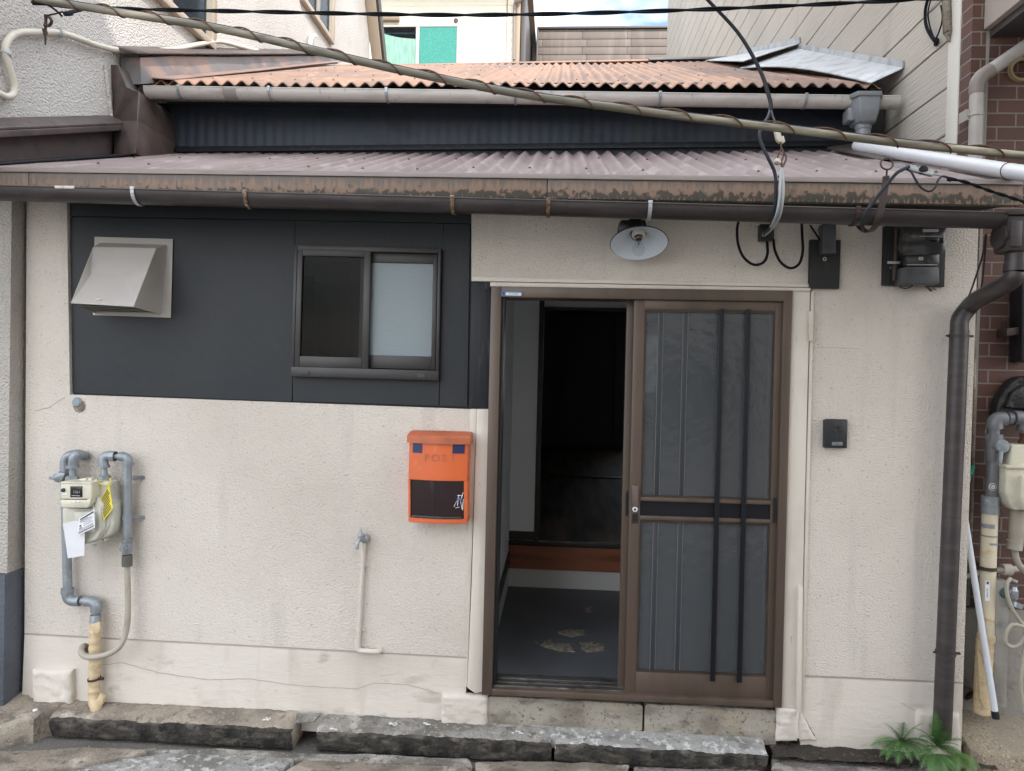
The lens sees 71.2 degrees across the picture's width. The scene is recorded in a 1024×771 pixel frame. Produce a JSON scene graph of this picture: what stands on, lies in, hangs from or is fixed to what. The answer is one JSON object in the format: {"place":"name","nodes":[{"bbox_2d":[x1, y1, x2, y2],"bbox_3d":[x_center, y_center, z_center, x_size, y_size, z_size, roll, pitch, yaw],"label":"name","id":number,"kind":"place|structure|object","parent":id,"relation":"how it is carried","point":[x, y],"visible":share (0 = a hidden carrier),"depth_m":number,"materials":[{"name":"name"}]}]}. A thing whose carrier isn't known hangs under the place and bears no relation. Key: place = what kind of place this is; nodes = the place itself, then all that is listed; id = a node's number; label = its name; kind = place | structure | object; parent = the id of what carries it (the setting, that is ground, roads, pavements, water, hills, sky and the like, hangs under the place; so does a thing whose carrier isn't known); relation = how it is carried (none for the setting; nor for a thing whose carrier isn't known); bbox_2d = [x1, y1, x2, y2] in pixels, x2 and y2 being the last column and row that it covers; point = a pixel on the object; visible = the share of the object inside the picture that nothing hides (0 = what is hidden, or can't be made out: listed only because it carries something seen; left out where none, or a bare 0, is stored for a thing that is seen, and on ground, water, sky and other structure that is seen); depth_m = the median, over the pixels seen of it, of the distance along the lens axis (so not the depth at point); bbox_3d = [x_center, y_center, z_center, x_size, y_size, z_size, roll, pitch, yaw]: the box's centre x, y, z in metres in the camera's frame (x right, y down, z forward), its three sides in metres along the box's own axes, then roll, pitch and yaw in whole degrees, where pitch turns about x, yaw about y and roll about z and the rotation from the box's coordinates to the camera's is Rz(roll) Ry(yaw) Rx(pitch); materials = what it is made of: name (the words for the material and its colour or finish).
{"place":"outdoors","nodes":[
{"label":"outdoors","id":0,"kind":"place"},
{"bbox_2d":[0,692,79,748],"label":"pavement","id":1,"kind":"structure","parent":0,"point":[22,722],"depth_m":3.34,"materials":[{"name":"grey concrete"}]},
{"bbox_2d":[369,0,535,63],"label":"house","id":2,"kind":"structure","parent":0,"point":[422,40],"depth_m":14.29,"materials":[{"name":"beige paint"}]},
{"bbox_2d":[384,24,459,63],"bbox_3d":[-1.883,-6.685,14.353,1.655,1.097,0.085,1,1,4],"label":"window","id":3,"kind":"structure","parent":2,"relation":"in","point":[433,43],"depth_m":14.31,"materials":[{"name":"teal glass"}]},
{"bbox_2d":[0,689,956,770],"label":"ground","id":4,"kind":"structure","parent":0,"point":[306,743],"depth_m":3.32,"materials":[{"name":"grey concrete"}]},
{"bbox_2d":[0,747,158,770],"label":"paving stone","id":5,"kind":"object","parent":4,"relation":"on","point":[60,759],"visible":0.88,"depth_m":3.12,"materials":[{"name":"grey stone"}]},
{"bbox_2d":[49,701,303,749],"bbox_3d":[-1.584,1.597,3.375,1.168,0.140,0.174,1,1,4],"label":"kerb stone","id":6,"kind":"object","parent":4,"relation":"on","point":[190,724],"visible":0.98,"depth_m":3.32,"materials":[{"name":"grey stone"}]},
{"bbox_2d":[295,713,320,722],"bbox_3d":[-0.971,1.555,3.338,0.144,0.038,0.050,1,1,4],"label":"slate shard","id":7,"kind":"object","parent":6,"relation":"on","point":[307,717],"visible":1,"depth_m":3.33,"materials":[{"name":"grey stone"}]},
{"bbox_2d":[68,753,293,770],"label":"paving stone","id":8,"kind":"object","parent":4,"relation":"on","point":[179,762],"visible":0.99,"depth_m":3.10,"materials":[{"name":"stone"}]},
{"bbox_2d":[0,0,386,705],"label":"neighbour house","id":9,"kind":"structure","parent":4,"relation":"on","point":[58,76],"depth_m":3.67,"materials":[{"name":"white paint"}]},
{"bbox_2d":[42,6,81,44],"bbox_3d":[-2.249,-1.812,3.415,0.142,0.227,0.501,1,1,-6],"label":"wall hook","id":10,"kind":"object","parent":9,"relation":"attached to","point":[65,13],"depth_m":3.56,"materials":[{"name":"brown paint"}]},
{"bbox_2d":[0,27,258,99],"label":"wall conduit","id":11,"kind":"object","parent":9,"relation":"attached to","point":[6,52],"depth_m":3.55,"materials":[{"name":"grey plastic"}]},
{"bbox_2d":[156,0,216,48],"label":"window","id":12,"kind":"structure","parent":9,"relation":"in","point":[202,35],"depth_m":5.13,"materials":[{"name":"beige"}]},
{"bbox_2d":[300,0,334,44],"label":"window","id":13,"kind":"structure","parent":9,"relation":"in","point":[327,27],"depth_m":7.80,"materials":[{"name":"beige"}]},
{"bbox_2d":[142,748,471,769],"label":"paving stone","id":14,"kind":"object","parent":4,"relation":"on","point":[297,758],"visible":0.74,"depth_m":3.17,"materials":[{"name":"grey stone"}]},
{"bbox_2d":[287,760,471,770],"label":"paving stone","id":15,"kind":"object","parent":4,"relation":"on","point":[308,765],"visible":1,"depth_m":3.11,"materials":[{"name":"grey stone"}]},
{"bbox_2d":[316,714,551,761],"bbox_3d":[-0.357,1.629,3.304,1.082,0.136,0.161,1,1,4],"label":"kerb stone","id":16,"kind":"object","parent":4,"relation":"on","point":[410,736],"visible":0.98,"depth_m":3.25,"materials":[{"name":"grey stone"}]},
{"bbox_2d":[0,37,1023,756],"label":"house","id":17,"kind":"structure","parent":4,"relation":"on","point":[674,503],"depth_m":3.36,"materials":[{"name":"beige paint"}]},
{"bbox_2d":[49,449,105,711],"bbox_3d":[-2.053,0.934,3.403,0.273,1.268,0.138,1,1,4],"label":"gas inlet pipe","id":18,"kind":"object","parent":17,"relation":"attached to","point":[69,463],"visible":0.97,"depth_m":3.38,"materials":[{"name":"grey metal"}]},
{"bbox_2d":[60,477,122,546],"bbox_3d":[-1.964,0.592,3.326,0.244,0.329,0.158,1,1,4],"label":"gas meter","id":19,"kind":"object","parent":17,"relation":"attached to","point":[81,497],"visible":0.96,"depth_m":3.29,"materials":[{"name":"beige metal"}]},
{"bbox_2d":[63,521,84,557],"bbox_3d":[-1.997,0.704,3.262,0.101,0.177,0.017,1,1,1],"label":"blank slip","id":20,"kind":"object","parent":19,"relation":"hanging from","point":[75,545],"visible":1,"depth_m":3.26,"materials":[{"name":"white paper"}]},
{"bbox_2d":[77,506,94,535],"bbox_3d":[-1.931,0.611,3.280,0.081,0.146,0.077,1,1,4],"label":"printed tag","id":21,"kind":"object","parent":19,"relation":"attached to","point":[86,522],"visible":0.93,"depth_m":3.25,"materials":[{"name":"white paper"}]},
{"bbox_2d":[95,478,112,520],"bbox_3d":[-1.882,0.527,3.302,0.064,0.188,0.081,1,1,-41],"label":"yellow tag","id":22,"kind":"object","parent":19,"relation":"attached to","point":[106,498],"visible":1,"depth_m":3.29,"materials":[{"name":"yellow plastic"}]},
{"bbox_2d":[78,451,144,659],"bbox_3d":[-1.924,0.804,3.391,0.316,0.997,0.131,1,1,4],"label":"gas outlet pipe","id":23,"kind":"object","parent":17,"relation":"attached to","point":[126,546],"visible":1,"depth_m":3.35,"materials":[{"name":"galvanised steel"},{"name":"olive rubber"},{"name":"grey-beige plastic"}]},
{"bbox_2d":[71,237,172,317],"bbox_3d":[-1.824,-0.517,3.307,0.392,0.381,0.238,1,1,4],"label":"vent hood","id":24,"kind":"object","parent":17,"relation":"attached to","point":[120,276],"visible":1,"depth_m":3.32,"materials":[{"name":"beige metal"}]},
{"bbox_2d":[291,245,442,380],"bbox_3d":[-0.680,-0.341,3.366,0.701,0.620,0.094,1,1,4],"label":"window","id":25,"kind":"structure","parent":17,"relation":"in","point":[401,287],"depth_m":3.35,"materials":[{"name":"glass"}]},
{"bbox_2d":[355,527,382,653],"bbox_3d":[-0.663,0.962,3.332,0.136,0.609,0.093,1,1,-9],"label":"pipe","id":26,"kind":"object","parent":17,"relation":"attached to","point":[364,539],"visible":1,"depth_m":3.34,"materials":[{"name":"beige metal"}]},
{"bbox_2d":[407,430,472,523],"bbox_3d":[-0.332,0.413,3.265,0.288,0.415,0.135,1,1,4],"label":"mailbox","id":27,"kind":"object","parent":17,"relation":"attached to","point":[439,480],"visible":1,"depth_m":3.22,"materials":[{"name":"orange plastic"}]},
{"bbox_2d":[411,479,463,518],"bbox_3d":[-0.337,0.514,3.253,0.248,0.170,0.076,1,1,4],"label":"window","id":28,"kind":"structure","parent":27,"relation":"in","point":[428,498],"depth_m":3.22,"materials":[{"name":"black plastic"}]},
{"bbox_2d":[0,185,1008,228],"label":"brown gutter","id":29,"kind":"object","parent":17,"relation":"attached to","point":[548,207],"visible":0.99,"depth_m":2.88,"materials":[{"name":"plastic"}]},
{"bbox_2d":[856,157,893,232],"bbox_3d":[1.453,-0.741,2.910,0.065,0.269,0.394,2,1,10],"label":"hook bracket","id":30,"kind":"object","parent":29,"relation":"attached to","point":[881,208],"visible":0.88,"depth_m":2.73,"materials":[{"name":"brown metal"}]},
{"bbox_2d":[860,165,1023,231],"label":"cable","id":31,"kind":"object","parent":29,"relation":"attached to","point":[920,170],"visible":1,"depth_m":2.68,"materials":[{"name":"black plastic"},{"name":"grey plastic"}]},
{"bbox_2d":[501,291,521,295],"bbox_3d":[-0.003,-0.419,3.258,0.093,0.022,0.002,1,1,4],"label":"blue sticker","id":32,"kind":"object","parent":17,"relation":"attached to","point":[511,293],"visible":1,"depth_m":3.26,"materials":[{"name":"blue"}]},
{"bbox_2d":[143,84,901,109],"bbox_3d":[-0.011,-1.669,4.155,4.362,0.123,0.114,1,1,4],"label":"grey gutter","id":33,"kind":"object","parent":17,"relation":"attached to","point":[677,99],"visible":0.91,"depth_m":4.13,"materials":[{"name":"plastic"}]},
{"bbox_2d":[843,91,882,133],"bbox_3d":[1.969,-1.492,4.009,0.184,0.257,0.164,1,1,4],"label":"grey hopper","id":34,"kind":"object","parent":33,"relation":"attached to","point":[860,113],"visible":0.89,"depth_m":3.96,"materials":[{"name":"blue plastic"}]},
{"bbox_2d":[31,0,1023,159],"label":"overhead cable","id":35,"kind":"object","parent":17,"relation":"attached to","point":[666,113],"visible":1,"depth_m":2.55,"materials":[{"name":"black rubber"},{"name":"steel"}]},
{"bbox_2d":[482,286,791,707],"bbox_3d":[0.563,0.503,3.302,1.356,1.887,0.155,1,1,4],"label":"sliding door","id":36,"kind":"structure","parent":17,"relation":"in","point":[707,387],"depth_m":3.25,"materials":[{"name":"brown metal"}]},
{"bbox_2d":[610,219,667,259],"bbox_3d":[0.550,-0.649,3.112,0.249,0.189,0.296,1,1,4],"label":"wall lamp","id":37,"kind":"object","parent":17,"relation":"attached to","point":[635,239],"visible":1,"depth_m":3.12,"materials":[{"name":"white metal"}]},
{"bbox_2d":[706,0,784,236],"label":"service cable","id":38,"kind":"object","parent":17,"relation":"attached to","point":[776,213],"visible":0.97,"depth_m":2.79,"materials":[{"name":"black rubber"},{"name":"grey plastic"}]},
{"bbox_2d":[773,122,786,177],"bbox_3d":[1.037,-0.913,2.767,0.056,0.237,0.089,1,1,4],"label":"strain insulator","id":39,"kind":"object","parent":38,"relation":"hanging from","point":[779,139],"visible":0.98,"depth_m":2.77,"materials":[{"name":"beige ceramic"}]},
{"bbox_2d":[736,222,803,268],"bbox_3d":[1.147,-0.631,3.191,0.299,0.229,0.056,1,1,4],"label":"electrical cable","id":40,"kind":"object","parent":17,"relation":"attached to","point":[762,229],"visible":0.96,"depth_m":3.17,"materials":[{"name":"black plastic"}]},
{"bbox_2d":[795,586,802,743],"bbox_3d":[1.292,1.253,3.209,0.031,0.703,0.039,1,1,4],"label":"cable conduit","id":41,"kind":"object","parent":17,"relation":"attached to","point":[799,648],"visible":1,"depth_m":3.21,"materials":[{"name":"beige paint"}]},
{"bbox_2d":[808,224,840,288],"bbox_3d":[1.389,-0.574,3.164,0.140,0.282,0.083,1,1,4],"label":"breaker box","id":42,"kind":"object","parent":17,"relation":"attached to","point":[824,260],"visible":0.98,"depth_m":3.18,"materials":[{"name":"black plastic"}]},
{"bbox_2d":[823,419,847,447],"bbox_3d":[1.447,0.215,3.197,0.102,0.131,0.036,1,1,4],"label":"intercom","id":43,"kind":"object","parent":17,"relation":"attached to","point":[834,433],"visible":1,"depth_m":3.18,"materials":[{"name":"black plastic"}]},
{"bbox_2d":[832,422,842,431],"bbox_3d":[1.448,0.185,3.181,0.045,0.044,0.004,1,1,4],"label":"camera window","id":44,"kind":"structure","parent":43,"relation":"in","point":[836,426],"depth_m":3.18,"materials":[{"name":"black plastic"}]},
{"bbox_2d":[881,226,945,291],"bbox_3d":[1.776,-0.559,3.130,0.265,0.292,0.104,1,1,4],"label":"electric meter","id":45,"kind":"object","parent":17,"relation":"attached to","point":[913,256],"visible":0.98,"depth_m":3.09,"materials":[{"name":"black plastic"}]},
{"bbox_2d":[851,142,1023,181],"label":"white drain pipe","id":46,"kind":"object","parent":17,"relation":"on","point":[1005,170],"visible":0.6,"depth_m":3.18,"materials":[{"name":"plastic"}]},
{"bbox_2d":[970,465,974,481],"bbox_3d":[2.098,0.539,3.302,0.066,0.349,0.061,1,1,4],"label":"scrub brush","id":47,"kind":"object","parent":17,"relation":"attached to","point":[972,467],"visible":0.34,"depth_m":3.27,"materials":[{"name":"green plastic"}]},
{"bbox_2d":[932,210,1023,740],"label":"brown downpipe","id":48,"kind":"object","parent":17,"relation":"attached to","point":[1007,240],"visible":0.98,"depth_m":3.10,"materials":[{"name":"plastic"}]},
{"bbox_2d":[475,761,628,770],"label":"paving stone","id":49,"kind":"object","parent":4,"relation":"on","point":[523,766],"visible":1,"depth_m":3.14,"materials":[{"name":"grey stone"}]},
{"bbox_2d":[554,732,767,770],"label":"kerb stone","id":50,"kind":"object","parent":4,"relation":"on","point":[644,752],"visible":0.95,"depth_m":3.18,"materials":[{"name":"stone"}]},
{"bbox_2d":[634,767,757,770],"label":"paving stone","id":51,"kind":"object","parent":4,"relation":"on","point":[651,769],"visible":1,"depth_m":3.14,"materials":[{"name":"grey stone"}]},
{"bbox_2d":[667,0,1023,716],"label":"brick building","id":52,"kind":"structure","parent":4,"relation":"on","point":[929,82],"depth_m":3.50,"materials":[{"name":"brown brick"}]},
{"bbox_2d":[923,1,941,45],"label":"cable loop","id":53,"kind":"object","parent":52,"relation":"attached to","point":[935,40],"visible":0.99,"depth_m":3.68,"materials":[{"name":"black"}]},
{"bbox_2d":[942,0,951,41],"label":"ribbed conduit","id":54,"kind":"object","parent":52,"relation":"attached to","point":[947,18],"visible":1,"depth_m":3.51,"materials":[{"name":"beige plastic"}]},
{"bbox_2d":[963,685,972,699],"bbox_3d":[2.107,1.424,3.326,0.060,0.060,0.091,1,1,4],"label":"drain stub","id":55,"kind":"object","parent":52,"relation":"attached to","point":[967,693],"visible":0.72,"depth_m":3.30,"materials":[{"name":"brown paint"}]},
{"bbox_2d":[968,315,975,572],"bbox_3d":[2.167,0.245,3.364,0.032,1.307,0.012,1,1,4],"label":"grey wall cable","id":56,"kind":"object","parent":52,"relation":"attached to","point":[973,452],"depth_m":3.36,"materials":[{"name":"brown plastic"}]},
{"bbox_2d":[959,40,1023,158],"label":"beige downpipe","id":57,"kind":"object","parent":52,"relation":"attached to","point":[973,114],"visible":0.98,"depth_m":3.27,"materials":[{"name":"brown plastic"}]},
{"bbox_2d":[967,564,1019,578],"bbox_3d":[2.251,0.862,3.311,0.291,0.091,0.055,2,1,8],"label":"cross pipe","id":58,"kind":"object","parent":52,"relation":"attached to","point":[1006,569],"visible":0.48,"depth_m":3.29,"materials":[{"name":"white plastic"}]},
{"bbox_2d":[967,411,1023,715],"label":"cream gas pipe","id":59,"kind":"object","parent":52,"relation":"attached to","point":[997,446],"visible":0.93,"depth_m":3.24,"materials":[{"name":"beige metal"}]},
{"bbox_2d":[985,581,989,600],"bbox_3d":[2.153,0.930,3.235,0.024,0.093,0.002,1,1,4],"label":"address sticker","id":60,"kind":"object","parent":59,"relation":"attached to","point":[987,590],"visible":1,"depth_m":3.23,"materials":[{"name":"white plastic"}]},
{"bbox_2d":[998,433,1023,573],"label":"neighbour gas meter","id":61,"kind":"object","parent":59,"relation":"attached to","point":[1011,481],"visible":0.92,"depth_m":3.21,"materials":[{"name":"beige metal"}]},
{"bbox_2d":[989,376,1023,414],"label":"tarpaulin bundle","id":62,"kind":"object","parent":52,"relation":"attached to","point":[1008,396],"visible":0.88,"depth_m":3.28,"materials":[{"name":"black plastic"}]},
{"bbox_2d":[997,321,1018,336],"bbox_3d":[2.302,-0.264,3.317,0.057,0.076,0.078,1,1,4],"label":"iron bracket","id":63,"kind":"object","parent":52,"relation":"attached to","point":[1003,331],"visible":1,"depth_m":3.29,"materials":[{"name":"brown metal"}]},
{"bbox_2d":[993,576,1023,711],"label":"water post","id":64,"kind":"object","parent":52,"relation":"attached to","point":[1006,596],"visible":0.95,"depth_m":3.25,"materials":[{"name":"grey concrete"}]},
{"bbox_2d":[1009,281,1023,362],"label":"black wall box","id":65,"kind":"object","parent":52,"relation":"attached to","point":[1016,319],"visible":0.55,"depth_m":3.29,"materials":[{"name":"black plastic"}]},
{"bbox_2d":[771,754,928,770],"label":"paving stone","id":66,"kind":"object","parent":4,"relation":"on","point":[788,764],"visible":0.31,"depth_m":3.15,"materials":[{"name":"grey stone"}]},
{"bbox_2d":[31,0,941,16],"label":"twisted cable","id":67,"kind":"object","parent":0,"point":[602,12],"visible":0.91,"depth_m":2.73,"materials":[{"name":"black plastic"}]},
{"bbox_2d":[534,0,667,34],"label":"sky","id":68,"kind":"structure","parent":0,"point":[628,19],"materials":[{"name":"white"}]},
{"bbox_2d":[536,26,666,60],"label":"shingled building","id":69,"kind":"structure","parent":0,"point":[564,43],"depth_m":16.08,"materials":[{"name":"beige wood"}]},
{"bbox_2d":[769,741,997,769],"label":"soil","id":70,"kind":"structure","parent":0,"point":[796,749],"depth_m":3.18,"materials":[{"name":"soil"}]},
{"bbox_2d":[871,722,933,765],"bbox_3d":[1.716,1.550,3.124,0.284,0.180,0.159,1,1,4],"label":"fern","id":71,"kind":"object","parent":70,"relation":"on","point":[900,743],"visible":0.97,"depth_m":3.13,"materials":[{"name":"green plant"}]},
{"bbox_2d":[914,711,966,768],"bbox_3d":[1.845,1.526,3.084,0.239,0.237,0.131,1,1,4],"label":"fern","id":72,"kind":"object","parent":70,"relation":"on","point":[938,739],"visible":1,"depth_m":3.09,"materials":[{"name":"green plant"}]},
{"bbox_2d":[924,753,959,770],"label":"fern","id":73,"kind":"object","parent":70,"relation":"on","point":[939,762],"visible":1,"depth_m":3.03,"materials":[{"name":"green plant"}]},
{"bbox_2d":[950,752,979,770],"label":"fern","id":74,"kind":"object","parent":70,"relation":"on","point":[958,758],"visible":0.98,"depth_m":3.03,"materials":[{"name":"green plant"}]},
{"bbox_2d":[956,710,1023,770],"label":"alley floor","id":75,"kind":"structure","parent":0,"point":[999,744],"depth_m":3.21,"materials":[{"name":"beige concrete"}]},
{"bbox_2d":[967,524,999,719],"bbox_3d":[2.118,1.022,3.237,0.031,0.932,0.183,0,1,-45],"label":"broom pole","id":76,"kind":"object","parent":75,"relation":"on","point":[995,715],"visible":0.83,"depth_m":3.22,"materials":[{"name":"white painted metal"},{"name":"black plastic"}]}
]}

